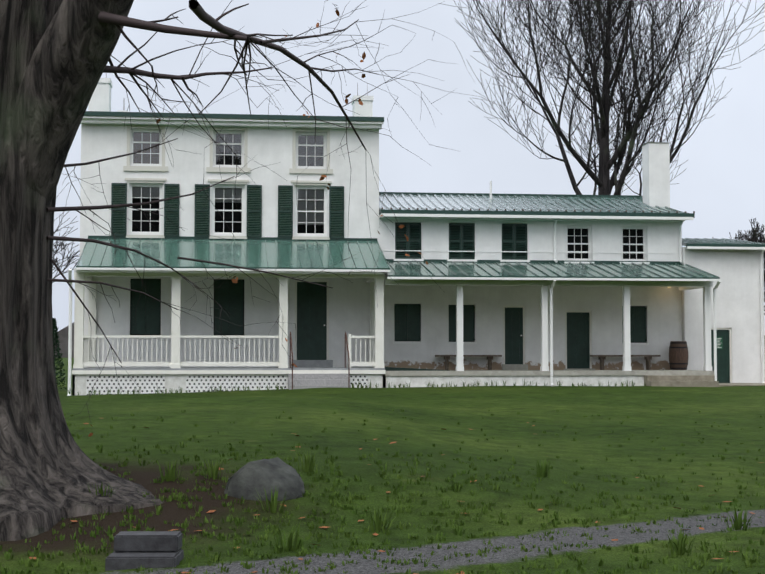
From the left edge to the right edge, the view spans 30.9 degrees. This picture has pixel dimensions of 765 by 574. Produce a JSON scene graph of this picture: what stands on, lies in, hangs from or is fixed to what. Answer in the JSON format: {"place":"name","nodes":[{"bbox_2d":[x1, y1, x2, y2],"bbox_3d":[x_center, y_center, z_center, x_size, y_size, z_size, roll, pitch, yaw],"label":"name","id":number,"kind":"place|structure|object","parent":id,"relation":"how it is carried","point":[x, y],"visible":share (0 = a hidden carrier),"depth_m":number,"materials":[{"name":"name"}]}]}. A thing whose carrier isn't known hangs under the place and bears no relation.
{"place":"outdoors","nodes":[
{"label":"outdoors","id":0,"kind":"place"},
{"bbox_2d":[0,358,764,573],"bbox_3d":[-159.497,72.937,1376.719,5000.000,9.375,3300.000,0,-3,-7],"label":"ground","id":1,"kind":"structure","parent":0,"point":[672,425],"depth_m":15.78,"materials":[{"name":"green plant"}]},
{"bbox_2d":[52,318,65,389],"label":"evergreen shrub","id":2,"kind":"object","parent":1,"relation":"on","point":[55,330],"visible":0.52,"depth_m":40.43,"materials":[{"name":"green plant"}]},
{"bbox_2d":[54,323,73,357],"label":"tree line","id":3,"kind":"object","parent":1,"relation":"on","point":[63,338],"depth_m":357.99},
{"bbox_2d":[52,211,77,269],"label":"bare tree","id":4,"kind":"object","parent":1,"relation":"on","point":[59,244],"visible":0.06,"depth_m":60.28,"materials":[{"name":"plant"}]},
{"bbox_2d":[52,225,79,282],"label":"bare tree","id":5,"kind":"object","parent":1,"relation":"on","point":[63,258],"visible":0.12,"depth_m":76.39,"materials":[{"name":"plant"}]},
{"bbox_2d":[105,531,183,570],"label":"stone block","id":6,"kind":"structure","parent":1,"relation":"on","point":[147,549],"depth_m":9.66,"materials":[{"name":"grey stone"}]},
{"bbox_2d":[0,0,522,540],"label":"tree","id":7,"kind":"object","parent":1,"relation":"on","point":[55,55],"depth_m":11.95,"materials":[{"name":"brown plant"}]},
{"bbox_2d":[83,4,427,436],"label":"dead leaves","id":8,"kind":"object","parent":7,"relation":"hanging from","point":[322,177],"visible":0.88,"depth_m":13.20,"materials":[{"name":"brown plant"}]},
{"bbox_2d":[224,457,304,500],"bbox_3d":[-1.103,1.881,12.186,0.860,0.739,0.498,0,-3,-7],"label":"boulder","id":9,"kind":"object","parent":1,"relation":"on","point":[249,479],"visible":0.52,"depth_m":12.10,"materials":[{"name":"grey stone"}]},
{"bbox_2d":[0,379,764,573],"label":"grass tufts","id":10,"kind":"object","parent":1,"relation":"on","point":[678,548],"visible":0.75,"depth_m":11.46,"materials":[{"name":"green plant"}]},
{"bbox_2d":[29,422,762,573],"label":"fallen leaves","id":11,"kind":"object","parent":1,"relation":"on","point":[376,534],"visible":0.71,"depth_m":11.27,"materials":[{"name":"orange plant"}]},
{"bbox_2d":[72,78,764,395],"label":"house walls","id":12,"kind":"structure","parent":1,"relation":"on","point":[674,313],"depth_m":38.20,"materials":[{"name":"white paint"}]},
{"bbox_2d":[87,132,645,394],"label":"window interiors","id":13,"kind":"object","parent":12,"relation":"attached to","point":[311,207],"depth_m":38.28,"materials":[{"name":"black glass"}]},
{"bbox_2d":[132,132,642,258],"bbox_3d":[0.290,-2.504,38.436,14.280,3.351,0.009,0,-3,-6],"label":"window glass","id":14,"kind":"object","parent":12,"relation":"on","point":[299,196],"visible":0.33,"depth_m":37.97,"materials":[{"name":"black glass"}]},
{"bbox_2d":[67,83,764,395],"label":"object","id":15,"kind":"object","parent":12,"relation":"attached to","point":[683,378],"visible":0.58,"depth_m":36.05,"materials":[{"name":"metal"}]},
{"bbox_2d":[435,355,660,369],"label":"benches","id":16,"kind":"object","parent":15,"relation":"on","point":[647,358],"visible":0.94,"depth_m":38.32,"materials":[{"name":"brown wood"}]},
{"bbox_2d":[669,341,688,369],"bbox_3d":[8.250,1.912,38.544,0.540,0.800,0.540,0,-3,-7],"label":"barrel","id":17,"kind":"object","parent":15,"relation":"on","point":[678,355],"visible":1,"depth_m":38.33,"materials":[{"name":"brown wood"}]},
{"bbox_2d":[72,116,764,394],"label":"house trim","id":18,"kind":"structure","parent":12,"relation":"attached to","point":[84,353],"depth_m":36.34,"materials":[{"name":"white wood"}]},
{"bbox_2d":[111,183,729,382],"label":"shutters","id":19,"kind":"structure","parent":12,"relation":"attached to","point":[311,321],"depth_m":37.98,"materials":[{"name":"paint"}]},
{"bbox_2d":[717,337,722,348],"bbox_3d":[9.486,1.580,39.017,0.220,0.350,0.019,0,-3,-7],"label":"window","id":20,"kind":"structure","parent":19,"relation":"attached to","point":[719,342],"depth_m":39.02,"materials":[{"name":"white"}]},
{"bbox_2d":[76,111,764,278],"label":"house roofs","id":21,"kind":"structure","parent":12,"relation":"on","point":[264,253],"depth_m":37.39,"materials":[{"name":"green metal"}]},
{"bbox_2d":[440,0,764,195],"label":"bare tree","id":22,"kind":"object","parent":1,"relation":"on","point":[589,34],"visible":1,"depth_m":64.25,"materials":[{"name":"brown plant"}]},
{"bbox_2d":[712,218,764,314],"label":"bare tree","id":23,"kind":"object","parent":1,"relation":"on","point":[760,233],"visible":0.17,"depth_m":137.74,"materials":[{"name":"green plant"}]},
{"bbox_2d":[740,227,764,298],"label":"bare tree","id":24,"kind":"object","parent":1,"relation":"on","point":[754,237],"visible":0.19,"depth_m":102.83,"materials":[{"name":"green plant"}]},
{"bbox_2d":[52,0,764,332],"label":"sky","id":25,"kind":"structure","parent":0,"point":[722,181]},
{"bbox_2d":[72,507,764,573],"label":"gravel path","id":26,"kind":"structure","parent":0,"point":[507,557],"depth_m":10.25,"materials":[{"name":"grey gravel"}]}
]}

